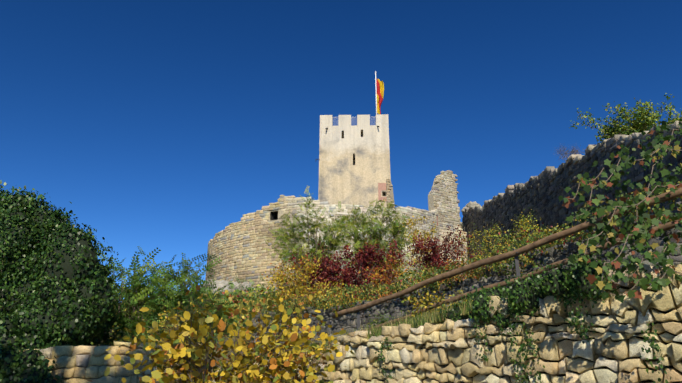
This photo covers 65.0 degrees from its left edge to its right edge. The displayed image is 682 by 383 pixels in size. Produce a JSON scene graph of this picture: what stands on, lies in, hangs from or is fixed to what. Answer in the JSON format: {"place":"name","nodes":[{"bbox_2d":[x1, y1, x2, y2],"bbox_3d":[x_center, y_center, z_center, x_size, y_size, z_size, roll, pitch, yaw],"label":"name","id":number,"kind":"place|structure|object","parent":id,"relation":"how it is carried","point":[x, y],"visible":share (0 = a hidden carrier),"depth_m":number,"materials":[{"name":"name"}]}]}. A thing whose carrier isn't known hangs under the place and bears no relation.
{"place":"outdoors","nodes":[
{"label":"outdoors","id":0,"kind":"place"},
{"bbox_2d":[4,341,207,382],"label":"court wall","id":1,"kind":"structure","parent":0,"point":[74,357],"depth_m":11.40,"materials":[{"name":"beige stone"}]},
{"bbox_2d":[149,307,288,340],"bbox_3d":[0.757,4.272,16.848,21.113,3.325,17.096,0,-18,1],"label":"bush","id":2,"kind":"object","parent":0,"point":[237,322],"depth_m":20.70,"materials":[{"name":"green plant"}]},
{"bbox_2d":[323,282,368,306],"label":"yellow bush stems","id":3,"kind":"object","parent":2,"relation":"on","point":[344,297],"depth_m":18.21,"materials":[{"name":"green plant"}]},
{"bbox_2d":[395,261,452,291],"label":"bush green stems","id":4,"kind":"object","parent":2,"relation":"on","point":[438,283],"visible":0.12,"depth_m":15.90,"materials":[{"name":"green plant"}]},
{"bbox_2d":[99,222,462,367],"bbox_3d":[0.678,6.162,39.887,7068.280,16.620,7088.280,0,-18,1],"label":"terrain","id":5,"kind":"structure","parent":0,"point":[226,339],"depth_m":17.65,"materials":[{"name":"green soil"}]},
{"bbox_2d":[0,180,126,382],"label":"bush","id":6,"kind":"object","parent":5,"relation":"on","point":[71,260],"visible":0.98,"depth_m":13.68,"materials":[{"name":"green plant"}]},
{"bbox_2d":[0,204,115,344],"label":"ivy sprig stems","id":7,"kind":"object","parent":6,"relation":"attached to","point":[42,278],"visible":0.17,"depth_m":13.62,"materials":[{"name":"green plant"}]},
{"bbox_2d":[84,264,107,345],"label":"bush","id":8,"kind":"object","parent":5,"relation":"on","point":[88,344],"depth_m":16.35,"materials":[{"name":"green plant"}]},
{"bbox_2d":[91,318,160,345],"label":"orange shrub stems","id":9,"kind":"object","parent":5,"relation":"on","point":[119,335],"visible":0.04,"depth_m":12.35,"materials":[{"name":"green plant"}]},
{"bbox_2d":[89,246,180,345],"bbox_3d":[-6.641,4.377,16.622,3.894,5.623,3.080,-7,-19,20],"label":"robinia foliage","id":10,"kind":"object","parent":5,"relation":"on","point":[137,297],"visible":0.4,"depth_m":16.42,"materials":[{"name":"green plant"}]},
{"bbox_2d":[127,253,232,343],"bbox_3d":[-5.367,4.135,17.387,3.180,4.580,3.210,13,-22,-35],"label":"robinia foliage","id":11,"kind":"object","parent":5,"relation":"on","point":[181,281],"visible":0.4,"depth_m":17.39,"materials":[{"name":"green plant"}]},
{"bbox_2d":[144,297,215,358],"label":"yellow bush stems","id":12,"kind":"object","parent":5,"relation":"on","point":[173,327],"visible":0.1,"depth_m":13.40,"materials":[{"name":"green plant"}]},
{"bbox_2d":[87,285,318,382],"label":"yellow-leaved bush","id":13,"kind":"object","parent":5,"relation":"on","point":[183,358],"visible":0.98,"depth_m":6.91,"materials":[{"name":"yellow plant"}]},
{"bbox_2d":[181,281,236,336],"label":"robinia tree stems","id":14,"kind":"object","parent":5,"relation":"on","point":[222,315],"visible":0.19,"depth_m":21.11,"materials":[{"name":"green plant"}]},
{"bbox_2d":[200,279,232,294],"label":"scarp rock","id":15,"kind":"object","parent":5,"relation":"on","point":[221,283],"depth_m":44.05,"materials":[{"name":"stone"}]},
{"bbox_2d":[221,282,255,296],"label":"scarp rock","id":16,"kind":"object","parent":5,"relation":"on","point":[244,284],"visible":0.25,"depth_m":42.36,"materials":[{"name":"stone"}]},
{"bbox_2d":[227,298,267,313],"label":"orange shrub stems","id":17,"kind":"object","parent":5,"relation":"on","point":[252,305],"visible":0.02,"depth_m":27.04,"materials":[{"name":"green plant"}]},
{"bbox_2d":[224,273,280,304],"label":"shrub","id":18,"kind":"object","parent":5,"relation":"on","point":[238,290],"visible":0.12,"depth_m":31.50,"materials":[{"name":"green plant"}]},
{"bbox_2d":[116,284,396,325],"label":"slope undergrowth","id":19,"kind":"structure","parent":5,"relation":"on","point":[232,299],"depth_m":28.78,"materials":[{"name":"green plant"}]},
{"bbox_2d":[175,284,268,294],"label":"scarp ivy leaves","id":20,"kind":"object","parent":19,"relation":"on","point":[254,288],"visible":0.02,"depth_m":42.13,"materials":[{"name":"green plant"}]},
{"bbox_2d":[221,288,354,382],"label":"yellow-leaved bush","id":21,"kind":"object","parent":5,"relation":"on","point":[307,369],"visible":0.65,"depth_m":7.98,"materials":[{"name":"yellow plant"}]},
{"bbox_2d":[261,256,328,310],"bbox_3d":[-1.968,4.396,23.663,3.004,3.251,2.259,8,-20,-24],"label":"shrub foliage","id":22,"kind":"object","parent":5,"relation":"on","point":[281,278],"visible":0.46,"depth_m":23.56,"materials":[{"name":"yellow plant"}]},
{"bbox_2d":[270,257,320,301],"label":"orange shrub stems","id":23,"kind":"object","parent":5,"relation":"on","point":[296,274],"visible":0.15,"depth_m":26.61,"materials":[{"name":"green plant"}]},
{"bbox_2d":[263,186,352,290],"bbox_3d":[-2.279,3.599,36.374,6.220,8.536,4.917,0,-18,1],"label":"bush","id":24,"kind":"object","parent":5,"relation":"on","point":[331,242],"visible":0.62,"depth_m":36.27,"materials":[{"name":"green plant"}]},
{"bbox_2d":[276,278,349,310],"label":"orange shrub stems","id":25,"kind":"object","parent":5,"relation":"on","point":[285,295],"visible":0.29,"depth_m":19.55,"materials":[{"name":"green plant"}]},
{"bbox_2d":[289,238,411,301],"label":"red shrub stems","id":26,"kind":"object","parent":5,"relation":"on","point":[332,273],"visible":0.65,"depth_m":25.72,"materials":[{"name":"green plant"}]},
{"bbox_2d":[318,125,390,207],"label":"keep tower","id":27,"kind":"structure","parent":5,"relation":"on","point":[354,165],"depth_m":63.95,"materials":[{"name":"beige stone"}]},
{"bbox_2d":[320,114,388,125],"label":"battlements","id":28,"kind":"object","parent":27,"relation":"on","point":[345,120],"visible":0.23,"depth_m":65.75,"materials":[{"name":"beige stone"}]},
{"bbox_2d":[375,71,376,114],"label":"flag pole","id":29,"kind":"object","parent":27,"relation":"on","point":[376,92],"visible":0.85,"depth_m":68.13,"materials":[{"name":"white metal"}]},
{"bbox_2d":[376,78,383,113],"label":"flag","id":30,"kind":"object","parent":29,"relation":"attached to","point":[380,89],"visible":1,"depth_m":68.09,"materials":[{"name":"fabric"}]},
{"bbox_2d":[378,183,386,200],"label":"brick patch","id":31,"kind":"object","parent":27,"relation":"attached to","point":[381,186],"visible":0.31,"depth_m":62.83,"materials":[{"name":"pink brick"}]},
{"bbox_2d":[386,179,394,208],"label":"ruined wall fragment","id":32,"kind":"object","parent":27,"relation":"attached to","point":[389,192],"visible":0.27,"depth_m":62.56,"materials":[{"name":"beige stone"}]},
{"bbox_2d":[218,291,504,367],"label":"grass on retaining wall","id":33,"kind":"structure","parent":5,"relation":"on","point":[437,319],"depth_m":10.49,"materials":[{"name":"green plant"}]},
{"bbox_2d":[331,198,420,295],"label":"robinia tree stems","id":34,"kind":"object","parent":5,"relation":"on","point":[394,230],"visible":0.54,"depth_m":36.93,"materials":[{"name":"green plant"}]},
{"bbox_2d":[360,226,397,253],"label":"archway","id":35,"kind":"object","parent":5,"relation":"on","point":[383,239],"visible":0.08,"depth_m":42.30,"materials":[{"name":"stone"}]},
{"bbox_2d":[358,251,410,299],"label":"orange shrub stems","id":36,"kind":"object","parent":5,"relation":"on","point":[374,275],"visible":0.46,"depth_m":23.72,"materials":[{"name":"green plant"}]},
{"bbox_2d":[361,308,409,329],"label":"grass tuft","id":37,"kind":"object","parent":5,"relation":"on","point":[378,323],"visible":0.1,"depth_m":12.85,"materials":[{"name":"green plant"}]},
{"bbox_2d":[399,215,440,278],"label":"shrub foliage","id":38,"kind":"object","parent":5,"relation":"on","point":[417,231],"visible":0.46,"depth_m":30.45,"materials":[{"name":"green plant"}]},
{"bbox_2d":[401,286,472,321],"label":"shrub foliage","id":39,"kind":"object","parent":5,"relation":"on","point":[423,305],"visible":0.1,"depth_m":11.65,"materials":[{"name":"yellow plant"}]},
{"bbox_2d":[208,263,681,382],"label":"rubble retaining wall","id":40,"kind":"structure","parent":5,"relation":"on","point":[446,351],"depth_m":8.39,"materials":[{"name":"stone"}]},
{"bbox_2d":[412,252,619,335],"bbox_3d":[2.755,1.897,9.191,1.008,1.297,3.992,14,-23,-37],"label":"ivy","id":41,"kind":"object","parent":40,"relation":"on","point":[528,292],"visible":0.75,"depth_m":8.59,"materials":[{"name":"green plant"}]},
{"bbox_2d":[375,280,670,382],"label":"ivy leaves","id":42,"kind":"object","parent":40,"relation":"attached to","point":[530,339],"visible":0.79,"depth_m":8.34,"materials":[{"name":"green plant"}]},
{"bbox_2d":[403,225,490,286],"bbox_3d":[5.469,4.021,26.861,4.464,5.154,2.825,0,-18,1],"label":"shrub foliage","id":43,"kind":"object","parent":5,"relation":"on","point":[433,247],"visible":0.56,"depth_m":27.07,"materials":[{"name":"red plant"}]},
{"bbox_2d":[428,170,470,282],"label":"ruined wall pillar","id":44,"kind":"structure","parent":5,"relation":"on","point":[443,200],"depth_m":51.51,"materials":[{"name":"stone"}]},
{"bbox_2d":[436,248,492,283],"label":"orange shrub stems","id":45,"kind":"object","parent":5,"relation":"on","point":[461,261],"visible":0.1,"depth_m":21.81,"materials":[{"name":"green plant"}]},
{"bbox_2d":[461,201,479,216],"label":"outcrop rock","id":46,"kind":"object","parent":5,"relation":"on","point":[471,203],"visible":0.29,"depth_m":53.39,"materials":[{"name":"stone"}]},
{"bbox_2d":[332,187,681,335],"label":"handrail logs","id":47,"kind":"object","parent":5,"relation":"on","point":[534,245],"visible":0.73,"depth_m":10.22,"materials":[{"name":"brown wood"}]},
{"bbox_2d":[558,128,681,302],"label":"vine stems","id":48,"kind":"object","parent":47,"relation":"attached to","point":[657,283],"visible":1,"depth_m":7.57,"materials":[{"name":"green plant"}]},
{"bbox_2d":[576,119,681,278],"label":"vine leaves","id":49,"kind":"object","parent":48,"relation":"attached to","point":[674,179],"visible":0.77,"depth_m":8.17,"materials":[{"name":"green plant"}]},
{"bbox_2d":[454,207,565,276],"bbox_3d":[6.835,3.126,20.717,4.670,5.231,3.247,0,-18,1],"label":"shrub foliage","id":50,"kind":"object","parent":5,"relation":"on","point":[521,221],"visible":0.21,"depth_m":21.00,"materials":[{"name":"yellow plant"}]},
{"bbox_2d":[511,222,577,261],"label":"shrub","id":51,"kind":"object","parent":5,"relation":"on","point":[522,242],"visible":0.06,"depth_m":13.06,"materials":[{"name":"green plant"}]},
{"bbox_2d":[569,93,681,143],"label":"bush","id":52,"kind":"object","parent":5,"relation":"on","point":[637,125],"visible":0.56,"depth_m":23.11,"materials":[{"name":"green plant"}]},
{"bbox_2d":[205,195,439,290],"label":"castle wall","id":53,"kind":"structure","parent":0,"point":[227,244],"depth_m":46.54,"materials":[{"name":"beige stone"}]},
{"bbox_2d":[270,210,278,220],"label":"window opening","id":54,"kind":"object","parent":53,"relation":"attached to","point":[273,215],"visible":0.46,"depth_m":47.19,"materials":[{"name":"grey"}]},
{"bbox_2d":[0,0,681,298],"label":"sky","id":55,"kind":"structure","parent":0,"point":[162,124],"materials":[{"name":"blue"}]},
{"bbox_2d":[251,201,681,349],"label":"stone wall","id":56,"kind":"structure","parent":0,"point":[349,322],"depth_m":12.84,"materials":[{"name":"grey stone"}]},
{"bbox_2d":[357,249,521,330],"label":"railing posts","id":57,"kind":"object","parent":56,"relation":"on","point":[516,258],"visible":0.19,"depth_m":10.14,"materials":[{"name":"brown wood"}]},
{"bbox_2d":[252,182,681,321],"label":"wall plant leaves","id":58,"kind":"object","parent":56,"relation":"attached to","point":[430,271],"visible":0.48,"depth_m":13.01,"materials":[{"name":"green plant"}]},
{"bbox_2d":[462,121,681,277],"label":"stone wall","id":59,"kind":"structure","parent":0,"point":[540,193],"depth_m":28.30,"materials":[{"name":"grey stone"}]},
{"bbox_2d":[554,145,584,163],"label":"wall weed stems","id":60,"kind":"object","parent":59,"relation":"attached to","point":[573,151],"visible":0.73,"depth_m":27.45,"materials":[{"name":"brown plant"}]}
]}

